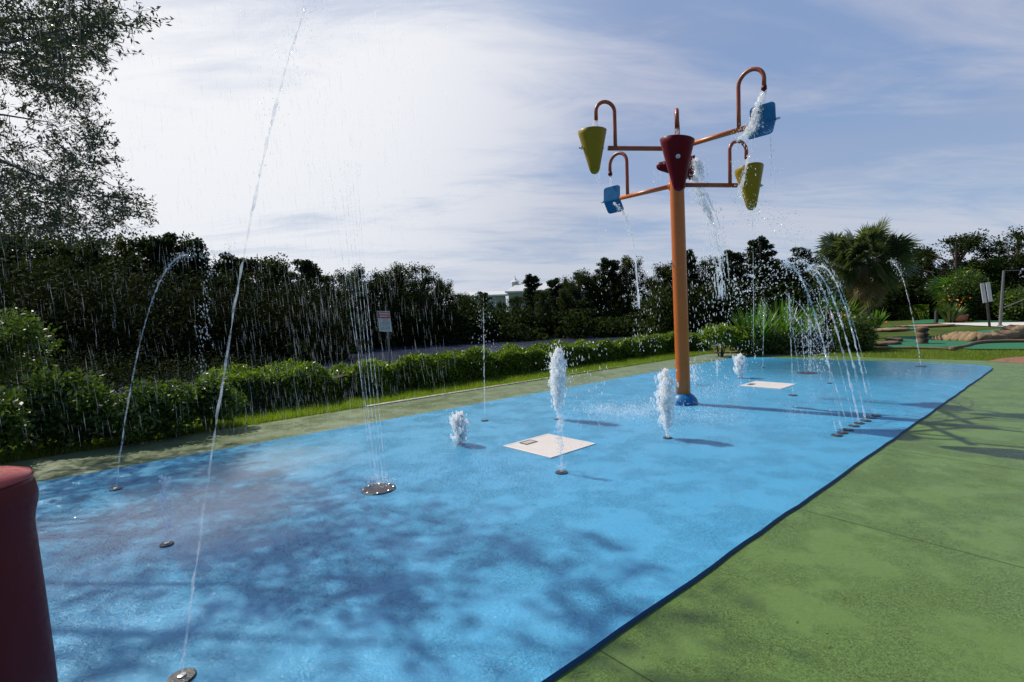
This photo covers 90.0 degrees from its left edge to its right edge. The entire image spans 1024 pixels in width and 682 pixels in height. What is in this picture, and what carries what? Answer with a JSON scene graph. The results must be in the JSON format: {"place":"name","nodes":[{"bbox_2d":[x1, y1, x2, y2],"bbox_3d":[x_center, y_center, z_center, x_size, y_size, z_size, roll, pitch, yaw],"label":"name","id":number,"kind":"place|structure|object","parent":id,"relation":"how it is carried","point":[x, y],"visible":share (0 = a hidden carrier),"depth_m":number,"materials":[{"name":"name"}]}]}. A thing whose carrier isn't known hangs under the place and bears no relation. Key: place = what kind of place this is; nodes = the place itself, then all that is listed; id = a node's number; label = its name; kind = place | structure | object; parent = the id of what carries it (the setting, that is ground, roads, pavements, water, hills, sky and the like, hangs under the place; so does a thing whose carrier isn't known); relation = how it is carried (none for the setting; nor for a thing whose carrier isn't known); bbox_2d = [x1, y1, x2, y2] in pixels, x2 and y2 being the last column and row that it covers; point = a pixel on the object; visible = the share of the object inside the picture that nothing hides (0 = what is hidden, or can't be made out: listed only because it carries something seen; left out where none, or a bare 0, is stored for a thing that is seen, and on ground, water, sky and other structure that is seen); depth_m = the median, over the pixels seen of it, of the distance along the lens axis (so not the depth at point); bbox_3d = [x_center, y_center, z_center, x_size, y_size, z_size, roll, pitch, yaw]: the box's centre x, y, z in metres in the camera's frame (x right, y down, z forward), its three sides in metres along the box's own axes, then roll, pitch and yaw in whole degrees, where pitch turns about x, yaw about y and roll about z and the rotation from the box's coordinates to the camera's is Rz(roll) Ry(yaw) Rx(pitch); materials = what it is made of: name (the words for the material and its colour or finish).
{"place":"outdoors","nodes":[
{"label":"outdoors","id":0,"kind":"place"},
{"bbox_2d":[0,335,719,397],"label":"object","id":1,"kind":"structure","parent":0,"point":[396,352],"depth_m":40.56,"materials":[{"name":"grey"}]},
{"bbox_2d":[0,307,1023,455],"bbox_3d":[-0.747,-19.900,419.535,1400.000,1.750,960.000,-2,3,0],"label":"ground","id":2,"kind":"structure","parent":0,"point":[932,331],"depth_m":24.44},
{"bbox_2d":[0,230,31,297],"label":"broadleaf tree","id":3,"kind":"object","parent":2,"relation":"on","point":[13,252],"visible":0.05,"depth_m":34.66,"materials":[{"name":"green plant"}]},
{"bbox_2d":[0,379,44,457],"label":"shrub","id":4,"kind":"object","parent":2,"relation":"on","point":[8,418],"visible":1,"depth_m":6.37,"materials":[{"name":"green plant"}]},
{"bbox_2d":[0,303,65,441],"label":"shrub","id":5,"kind":"object","parent":2,"relation":"on","point":[10,343],"visible":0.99,"depth_m":9.59,"materials":[{"name":"green plant"}]},
{"bbox_2d":[0,365,87,450],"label":"shrub","id":6,"kind":"object","parent":2,"relation":"on","point":[33,396],"visible":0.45,"depth_m":6.82,"materials":[{"name":"green plant"}]},
{"bbox_2d":[0,230,104,323],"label":"oak tree","id":7,"kind":"object","parent":2,"relation":"on","point":[31,261],"visible":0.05,"depth_m":33.67,"materials":[{"name":"green plant"}]},
{"bbox_2d":[20,366,124,454],"bbox_3d":[-5.918,0.983,7.035,1.144,1.270,1.078,-2,3,0],"label":"shrub","id":8,"kind":"object","parent":2,"relation":"on","point":[94,392],"visible":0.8,"depth_m":6.81,"materials":[{"name":"green plant"}]},
{"bbox_2d":[0,0,173,253],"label":"live oak","id":9,"kind":"object","parent":2,"relation":"on","point":[52,41],"visible":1,"depth_m":5.99,"materials":[{"name":"green plant"}]},
{"bbox_2d":[26,233,155,356],"bbox_3d":[-28.093,-2.348,35.079,8.287,10.108,8.413,-1,3,22],"label":"oak tree","id":10,"kind":"object","parent":2,"relation":"on","point":[84,252],"visible":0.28,"depth_m":33.44,"materials":[{"name":"green plant"}]},
{"bbox_2d":[99,230,150,361],"bbox_3d":[-27.935,-2.456,37.254,5.835,10.974,5.438,-2,3,-6],"label":"broadleaf tree","id":11,"kind":"object","parent":2,"relation":"on","point":[117,248],"visible":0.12,"depth_m":35.82,"materials":[{"name":"green plant"}]},
{"bbox_2d":[74,379,176,446],"bbox_3d":[-5.381,1.027,7.149,1.243,0.977,1.047,-2,3,0],"label":"shrub","id":12,"kind":"object","parent":2,"relation":"on","point":[124,418],"visible":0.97,"depth_m":6.96,"materials":[{"name":"green plant"}]},
{"bbox_2d":[124,376,204,439],"bbox_3d":[-5.117,1.004,7.538,0.963,0.995,1.213,-5,4,-39],"label":"shrub","id":13,"kind":"object","parent":2,"relation":"on","point":[178,406],"visible":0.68,"depth_m":7.37,"materials":[{"name":"green plant"}]},
{"bbox_2d":[127,231,206,314],"bbox_3d":[-25.166,-2.751,36.651,6.307,10.367,6.164,-2,3,4],"label":"pine tree","id":14,"kind":"object","parent":2,"relation":"on","point":[167,241],"visible":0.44,"depth_m":35.89,"materials":[{"name":"green plant"}]},
{"bbox_2d":[133,231,200,346],"bbox_3d":[-24.647,-2.813,37.897,5.216,10.457,5.985,-3,3,-22],"label":"broadleaf tree","id":15,"kind":"object","parent":2,"relation":"on","point":[186,244],"visible":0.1,"depth_m":37.27,"materials":[{"name":"green plant"}]},
{"bbox_2d":[0,406,365,463],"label":"dry grass edge","id":16,"kind":"object","parent":2,"relation":"on","point":[171,437],"visible":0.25,"depth_m":7.38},
{"bbox_2d":[0,252,384,399],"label":"hedge","id":17,"kind":"object","parent":2,"relation":"on","point":[135,333],"visible":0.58,"depth_m":27.93,"materials":[{"name":"green plant"}]},
{"bbox_2d":[169,237,234,326],"bbox_3d":[-23.983,-2.777,38.848,6.623,10.093,4.725,-4,3,-26],"label":"pine tree","id":18,"kind":"object","parent":2,"relation":"on","point":[200,260],"visible":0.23,"depth_m":38.04,"materials":[{"name":"green plant"}]},
{"bbox_2d":[175,369,250,430],"bbox_3d":[-4.684,0.923,7.968,1.227,0.967,1.014,-2,3,0],"label":"shrub","id":19,"kind":"object","parent":2,"relation":"on","point":[218,397],"visible":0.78,"depth_m":7.85,"materials":[{"name":"green plant"}]},
{"bbox_2d":[185,255,256,349],"bbox_3d":[-22.681,-2.206,39.978,7.296,8.865,7.708,1,4,44],"label":"oak tree","id":20,"kind":"object","parent":2,"relation":"on","point":[216,267],"visible":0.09,"depth_m":39.16,"materials":[{"name":"green plant"}]},
{"bbox_2d":[214,251,258,338],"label":"pine tree","id":21,"kind":"object","parent":2,"relation":"on","point":[229,258],"visible":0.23,"depth_m":40.28,"materials":[{"name":"green plant"}]},
{"bbox_2d":[210,252,312,356],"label":"oak tree","id":22,"kind":"object","parent":2,"relation":"on","point":[260,265],"visible":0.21,"depth_m":40.84,"materials":[{"name":"green plant"}]},
{"bbox_2d":[252,258,302,353],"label":"broadleaf tree","id":23,"kind":"object","parent":2,"relation":"on","point":[290,274],"visible":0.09,"depth_m":41.06,"materials":[{"name":"green plant"}]},
{"bbox_2d":[280,259,343,322],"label":"pine tree","id":24,"kind":"object","parent":2,"relation":"on","point":[309,268],"visible":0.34,"depth_m":42.03,"materials":[{"name":"green plant"}]},
{"bbox_2d":[312,269,375,349],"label":"oak tree","id":25,"kind":"object","parent":2,"relation":"on","point":[352,283],"visible":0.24,"depth_m":43.47,"materials":[{"name":"green plant"}]},
{"bbox_2d":[0,351,707,463],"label":"grass verge","id":26,"kind":"object","parent":2,"relation":"on","point":[282,413],"depth_m":9.63,"materials":[{"name":"plant"}]},
{"bbox_2d":[335,263,377,348],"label":"broadleaf tree","id":27,"kind":"object","parent":2,"relation":"on","point":[360,272],"visible":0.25,"depth_m":45.20,"materials":[{"name":"green plant"}]},
{"bbox_2d":[345,267,411,344],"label":"oak tree","id":28,"kind":"object","parent":2,"relation":"on","point":[378,288],"visible":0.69,"depth_m":45.76,"materials":[{"name":"green plant"}]},
{"bbox_2d":[377,311,391,363],"bbox_3d":[-2.851,0.249,11.615,0.312,1.876,0.062,-2,3,0],"label":"warning sign","id":29,"kind":"object","parent":2,"relation":"on","point":[384,320],"visible":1,"depth_m":11.56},
{"bbox_2d":[378,261,418,346],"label":"broadleaf tree","id":30,"kind":"object","parent":2,"relation":"on","point":[396,270],"visible":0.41,"depth_m":47.41,"materials":[{"name":"green plant"}]},
{"bbox_2d":[398,262,463,343],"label":"oak tree","id":31,"kind":"object","parent":2,"relation":"on","point":[419,294],"visible":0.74,"depth_m":48.38,"materials":[{"name":"green plant"}]},
{"bbox_2d":[427,278,455,319],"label":"broadleaf tree","id":32,"kind":"object","parent":2,"relation":"on","point":[440,282],"visible":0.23,"depth_m":50.51,"materials":[{"name":"green plant"}]},
{"bbox_2d":[199,330,710,417],"bbox_3d":[0.976,0.406,14.537,17.069,1.024,1.294,-5,4,-41],"label":"hedge","id":33,"kind":"object","parent":2,"relation":"on","point":[268,387],"visible":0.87,"depth_m":11.31,"materials":[{"name":"green plant"}]},
{"bbox_2d":[0,354,1023,681],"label":"deck","id":34,"kind":"structure","parent":2,"relation":"on","point":[738,614],"depth_m":3.09,"materials":[{"name":"rubber"}]},
{"bbox_2d":[365,361,648,406],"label":"kerb","id":35,"kind":"structure","parent":34,"relation":"on","point":[390,402],"depth_m":10.60,"materials":[{"name":"concrete"}]},
{"bbox_2d":[35,357,991,681],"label":"splash pad","id":36,"kind":"object","parent":34,"relation":"on","point":[389,619],"visible":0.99,"depth_m":3.88,"materials":[{"name":"rubber"}]},
{"bbox_2d":[0,466,57,681],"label":"red bollard","id":37,"kind":"object","parent":36,"relation":"on","point":[27,652],"visible":1,"depth_m":1.92,"materials":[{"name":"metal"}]},
{"bbox_2d":[167,668,196,681],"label":"spray cover","id":38,"kind":"object","parent":36,"relation":"on","point":[186,675],"visible":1,"depth_m":2.29,"materials":[{"name":"metal"}]},
{"bbox_2d":[362,483,395,494],"bbox_3d":[-1.231,1.363,4.735,0.310,0.020,0.310,-2,3,0],"label":"spray cover","id":39,"kind":"object","parent":36,"relation":"on","point":[378,488],"visible":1,"depth_m":4.71,"materials":[{"name":"metal"}]},
{"bbox_2d":[38,391,885,681],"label":"water beads","id":40,"kind":"object","parent":36,"relation":"on","point":[357,528],"visible":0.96,"depth_m":3.77,"materials":[{"name":"blue"}]},
{"bbox_2d":[503,434,595,457],"bbox_3d":[0.440,1.230,6.069,0.775,0.018,0.775,-5,4,-42],"label":"access hatch","id":41,"kind":"object","parent":36,"relation":"on","point":[549,445],"visible":1,"depth_m":6.03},
{"bbox_2d":[578,67,780,405],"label":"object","id":42,"kind":"object","parent":36,"relation":"on","point":[677,165],"visible":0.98,"depth_m":8.17,"materials":[{"name":"orange plastic"}]},
{"bbox_2d":[691,159,728,294],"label":"falling water","id":43,"kind":"structure","parent":42,"relation":"attached to","point":[709,218],"depth_m":9.11,"materials":[{"name":"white liquid"}]},
{"bbox_2d":[739,381,795,388],"bbox_3d":[4.973,0.853,9.963,0.770,0.016,0.770,-5,4,-42],"label":"access hatch","id":44,"kind":"object","parent":36,"relation":"on","point":[771,385],"visible":1,"depth_m":9.93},
{"bbox_2d":[541,368,992,681],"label":"pad edge","id":45,"kind":"object","parent":34,"relation":"on","point":[574,662],"visible":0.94,"depth_m":3.04,"materials":[{"name":"rubber"}]},
{"bbox_2d":[599,419,1023,681],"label":"deck joint","id":46,"kind":"object","parent":34,"relation":"on","point":[828,516],"visible":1,"depth_m":3.21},
{"bbox_2d":[991,356,1023,362],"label":"brown paving","id":47,"kind":"structure","parent":34,"relation":"on","point":[1015,360],"depth_m":12.56,"materials":[{"name":"concrete"}]},
{"bbox_2d":[505,295,532,327],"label":"oak tree","id":48,"kind":"object","parent":2,"relation":"on","point":[516,301],"visible":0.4,"depth_m":53.47,"materials":[{"name":"green plant"}]},
{"bbox_2d":[466,276,587,321],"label":"hotel building","id":49,"kind":"structure","parent":2,"relation":"on","point":[516,288],"depth_m":97.19,"materials":[{"name":"white concrete"}]},
{"bbox_2d":[521,273,543,327],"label":"tree","id":50,"kind":"object","parent":2,"relation":"on","point":[530,288],"visible":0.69,"depth_m":55.47,"materials":[{"name":"green plant"}]},
{"bbox_2d":[529,288,553,331],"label":"broadleaf tree","id":51,"kind":"object","parent":2,"relation":"on","point":[547,308],"visible":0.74,"depth_m":52.63,"materials":[{"name":"green plant"}]},
{"bbox_2d":[545,278,562,314],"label":"tree","id":52,"kind":"object","parent":2,"relation":"on","point":[551,284],"visible":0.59,"depth_m":56.25,"materials":[{"name":"green plant"}]},
{"bbox_2d":[556,285,575,330],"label":"broadleaf tree","id":53,"kind":"object","parent":2,"relation":"on","point":[564,295],"visible":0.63,"depth_m":53.48,"materials":[{"name":"green plant"}]},
{"bbox_2d":[555,267,605,318],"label":"oak tree","id":54,"kind":"object","parent":2,"relation":"on","point":[581,278],"visible":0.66,"depth_m":55.95,"materials":[{"name":"green plant"}]},
{"bbox_2d":[581,272,607,327],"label":"broadleaf tree","id":55,"kind":"object","parent":2,"relation":"on","point":[594,280],"visible":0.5,"depth_m":56.33,"materials":[{"name":"green plant"}]},
{"bbox_2d":[592,257,626,313],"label":"tree","id":56,"kind":"object","parent":2,"relation":"on","point":[604,282],"visible":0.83,"depth_m":56.33,"materials":[{"name":"green plant"}]},
{"bbox_2d":[611,254,646,324],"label":"broadleaf tree","id":57,"kind":"object","parent":2,"relation":"on","point":[628,278],"visible":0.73,"depth_m":56.25,"materials":[{"name":"green plant"}]},
{"bbox_2d":[240,266,1020,364],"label":"undergrowth","id":58,"kind":"object","parent":2,"relation":"on","point":[491,325],"visible":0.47,"depth_m":45.33,"materials":[{"name":"green plant"}]},
{"bbox_2d":[634,275,661,317],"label":"oak tree","id":59,"kind":"object","parent":2,"relation":"on","point":[647,286],"visible":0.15,"depth_m":56.42,"materials":[{"name":"green plant"}]},
{"bbox_2d":[647,260,672,325],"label":"broadleaf tree","id":60,"kind":"object","parent":2,"relation":"on","point":[663,271],"visible":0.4,"depth_m":45.49,"materials":[{"name":"green plant"}]},
{"bbox_2d":[686,248,707,312],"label":"pine tree","id":61,"kind":"object","parent":2,"relation":"on","point":[693,270],"visible":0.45,"depth_m":45.04,"materials":[{"name":"green plant"}]},
{"bbox_2d":[692,255,732,324],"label":"broadleaf tree","id":62,"kind":"object","parent":2,"relation":"on","point":[709,269],"visible":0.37,"depth_m":45.49,"materials":[{"name":"green plant"}]},
{"bbox_2d":[698,322,747,355],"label":"shrub","id":63,"kind":"object","parent":2,"relation":"on","point":[722,334],"visible":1,"depth_m":15.91,"materials":[{"name":"green plant"}]},
{"bbox_2d":[717,249,751,318],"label":"pine tree","id":64,"kind":"object","parent":2,"relation":"on","point":[730,257],"visible":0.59,"depth_m":45.49,"materials":[{"name":"green plant"}]},
{"bbox_2d":[724,324,768,355],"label":"shrub","id":65,"kind":"object","parent":2,"relation":"on","point":[750,344],"visible":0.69,"depth_m":15.91,"materials":[{"name":"green plant"}]},
{"bbox_2d":[726,301,783,354],"bbox_3d":[7.813,-0.443,16.440,2.269,1.803,1.976,-2,3,0],"label":"ginger plant","id":66,"kind":"object","parent":2,"relation":"on","point":[765,329],"visible":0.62,"depth_m":16.14,"materials":[{"name":"green plant"}]},
{"bbox_2d":[735,235,789,300],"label":"pine tree","id":67,"kind":"object","parent":2,"relation":"on","point":[755,254],"visible":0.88,"depth_m":42.97,"materials":[{"name":"green plant"}]},
{"bbox_2d":[745,297,816,337],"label":"ginger plant","id":68,"kind":"object","parent":2,"relation":"on","point":[788,323],"visible":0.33,"depth_m":17.07,"materials":[{"name":"green plant"}]},
{"bbox_2d":[754,258,808,309],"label":"oak tree","id":69,"kind":"object","parent":2,"relation":"on","point":[780,272],"visible":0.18,"depth_m":45.16,"materials":[{"name":"green plant"}]},
{"bbox_2d":[764,330,800,354],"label":"shrub","id":70,"kind":"object","parent":2,"relation":"on","point":[779,343],"visible":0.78,"depth_m":16.40,"materials":[{"name":"green plant"}]},
{"bbox_2d":[784,247,819,296],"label":"pine tree","id":71,"kind":"object","parent":2,"relation":"on","point":[799,260],"visible":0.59,"depth_m":43.43,"materials":[{"name":"green plant"}]},
{"bbox_2d":[793,306,828,333],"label":"ginger plant","id":72,"kind":"object","parent":2,"relation":"on","point":[808,319],"visible":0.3,"depth_m":18.24,"materials":[{"name":"green plant"}]},
{"bbox_2d":[788,330,834,352],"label":"shrub","id":73,"kind":"object","parent":2,"relation":"on","point":[811,342],"visible":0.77,"depth_m":16.67,"materials":[{"name":"green plant"}]},
{"bbox_2d":[815,303,860,343],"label":"shrub","id":74,"kind":"object","parent":2,"relation":"on","point":[828,326],"visible":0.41,"depth_m":19.42,"materials":[{"name":"green plant"}]},
{"bbox_2d":[802,288,877,329],"bbox_3d":[12.862,-1.078,20.371,3.206,2.274,2.805,0,4,30],"label":"ginger plant","id":75,"kind":"object","parent":2,"relation":"on","point":[830,300],"visible":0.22,"depth_m":20.35,"materials":[{"name":"green plant"}]},
{"bbox_2d":[826,312,879,351],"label":"shrub","id":76,"kind":"object","parent":2,"relation":"on","point":[862,336],"visible":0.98,"depth_m":16.34,"materials":[{"name":"green plant"}]},
{"bbox_2d":[692,347,1023,360],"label":"lawn grass","id":77,"kind":"structure","parent":2,"relation":"on","point":[994,352],"depth_m":14.80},
{"bbox_2d":[809,215,924,324],"bbox_3d":[15.002,-2.660,21.896,4.376,5.266,4.209,-2,3,0],"label":"palm tree","id":78,"kind":"object","parent":2,"relation":"on","point":[843,258],"visible":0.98,"depth_m":21.42,"materials":[{"name":"green plant"}]},
{"bbox_2d":[822,346,956,349],"bbox_3d":[11.856,0.235,16.695,4.006,0.093,0.553,0,4,32],"label":"rock border","id":79,"kind":"object","parent":2,"relation":"on","point":[916,347],"visible":0.59,"depth_m":16.32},
{"bbox_2d":[871,304,929,319],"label":"hedge","id":80,"kind":"object","parent":2,"relation":"on","point":[917,312],"visible":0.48,"depth_m":38.86,"materials":[{"name":"green plant"}]},
{"bbox_2d":[904,248,940,300],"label":"pine tree","id":81,"kind":"object","parent":2,"relation":"on","point":[930,264],"visible":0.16,"depth_m":41.42,"materials":[{"name":"green plant"}]},
{"bbox_2d":[888,336,973,346],"bbox_3d":[15.380,0.007,18.818,2.642,0.001,6.514,0,4,37],"label":"putting green","id":82,"kind":"object","parent":2,"relation":"on","point":[909,340],"visible":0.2,"depth_m":17.87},
{"bbox_2d":[916,327,929,343],"bbox_3d":[14.457,-0.183,18.041,0.360,0.615,0.370,-2,3,0],"label":"tiki totem","id":83,"kind":"object","parent":82,"relation":"on","point":[922,334],"visible":0.96,"depth_m":17.91,"materials":[{"name":"brown wood"}]},
{"bbox_2d":[934,297,970,322],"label":"flowering plant","id":84,"kind":"object","parent":2,"relation":"on","point":[948,313],"visible":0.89,"depth_m":31.79,"materials":[{"name":"green plant"}]},
{"bbox_2d":[902,228,1016,317],"bbox_3d":[32.697,-4.738,38.025,6.858,6.652,5.922,0,4,31],"label":"oak tree","id":85,"kind":"object","parent":2,"relation":"on","point":[962,248],"visible":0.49,"depth_m":37.33,"materials":[{"name":"green plant"}]},
{"bbox_2d":[924,270,996,305],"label":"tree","id":86,"kind":"object","parent":2,"relation":"on","point":[937,287],"visible":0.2,"depth_m":36.19,"materials":[{"name":"green plant"}]},
{"bbox_2d":[936,266,993,321],"bbox_3d":[30.079,-2.817,34.010,3.673,4.226,2.603,-3,3,-21],"label":"shrub","id":87,"kind":"object","parent":2,"relation":"on","point":[963,291],"visible":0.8,"depth_m":33.63,"materials":[{"name":"green plant"}]},
{"bbox_2d":[954,254,1008,318],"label":"tree","id":88,"kind":"object","parent":2,"relation":"on","point":[997,266],"visible":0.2,"depth_m":35.95,"materials":[{"name":"green plant"}]},
{"bbox_2d":[980,282,992,326],"bbox_3d":[24.463,-1.883,26.470,0.649,2.312,0.150,-2,3,0],"label":"golf sign","id":89,"kind":"object","parent":2,"relation":"on","point":[985,299],"visible":1,"depth_m":26.38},
{"bbox_2d":[950,339,1023,350],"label":"rock border","id":90,"kind":"object","parent":2,"relation":"on","point":[993,341],"visible":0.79,"depth_m":17.35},
{"bbox_2d":[963,226,1023,297],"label":"oak tree","id":91,"kind":"object","parent":2,"relation":"on","point":[1017,263],"visible":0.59,"depth_m":35.35,"materials":[{"name":"green plant"}]},
{"bbox_2d":[964,343,1023,348],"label":"putting green","id":92,"kind":"object","parent":2,"relation":"on","point":[1001,346],"visible":1,"depth_m":16.03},
{"bbox_2d":[970,296,1021,320],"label":"shrub","id":93,"kind":"object","parent":2,"relation":"on","point":[981,307],"visible":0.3,"depth_m":33.00,"materials":[{"name":"green plant"}]},
{"bbox_2d":[987,329,1022,338],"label":"rock","id":94,"kind":"object","parent":2,"relation":"on","point":[1011,334],"visible":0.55,"depth_m":18.33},
{"bbox_2d":[991,284,1023,321],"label":"shrub","id":95,"kind":"object","parent":2,"relation":"on","point":[1012,295],"visible":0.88,"depth_m":31.17,"materials":[{"name":"green plant"}]},
{"bbox_2d":[0,0,1023,311],"label":"sky","id":96,"kind":"structure","parent":0,"point":[334,135],"materials":[{"name":"blue"}]},
{"bbox_2d":[943,322,1023,326],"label":"golf path","id":97,"kind":"structure","parent":0,"point":[996,323],"depth_m":29.12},
{"bbox_2d":[997,270,1023,325],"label":"tall post","id":98,"kind":"object","parent":97,"relation":"on","point":[1001,302],"visible":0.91,"depth_m":26.57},
{"bbox_3d":[0.673,1.143,7.516,0.100,0.020,0.100,-2,3,0],"label":"spray cover","id":99,"kind":"object","parent":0,"visible":0},
{"bbox_2d":[544,341,568,418],"bbox_3d":[0.680,0.552,7.493,0.556,1.190,0.439,0,4,31],"label":"water jet","id":100,"kind":"object","parent":99,"relation":"on","point":[557,373],"visible":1,"depth_m":7.45,"materials":[{"name":"white"}]},
{"bbox_3d":[-0.627,1.259,6.267,0.100,0.020,0.100,-2,3,0],"label":"spray cover","id":101,"kind":"object","parent":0,"visible":0},
{"bbox_2d":[447,411,469,443],"bbox_3d":[-0.629,1.052,6.251,0.335,0.446,0.284,-2,3,0],"label":"water jet","id":102,"kind":"object","parent":101,"relation":"on","point":[458,430],"visible":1,"depth_m":6.23,"materials":[{"name":"white"}]},
{"bbox_3d":[1.886,1.168,6.201,0.110,0.020,0.110,-2,3,0],"label":"spray cover","id":103,"kind":"object","parent":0,"visible":0},
{"bbox_2d":[650,369,683,436],"bbox_3d":[1.855,0.732,6.168,0.369,0.894,0.356,-2,3,0],"label":"water jet","id":104,"kind":"object","parent":103,"relation":"on","point":[664,406],"visible":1,"depth_m":6.16,"materials":[{"name":"white"}]},
{"bbox_3d":[4.923,0.793,11.069,0.100,0.020,0.100,-2,3,0],"label":"spray cover","id":105,"kind":"object","parent":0,"visible":0},
{"bbox_2d":[733,353,747,377],"bbox_3d":[4.918,0.534,11.075,0.332,0.588,0.310,-2,3,0],"label":"water jet","id":106,"kind":"object","parent":105,"relation":"on","point":[740,359],"visible":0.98,"depth_m":11.03,"materials":[{"name":"white"}]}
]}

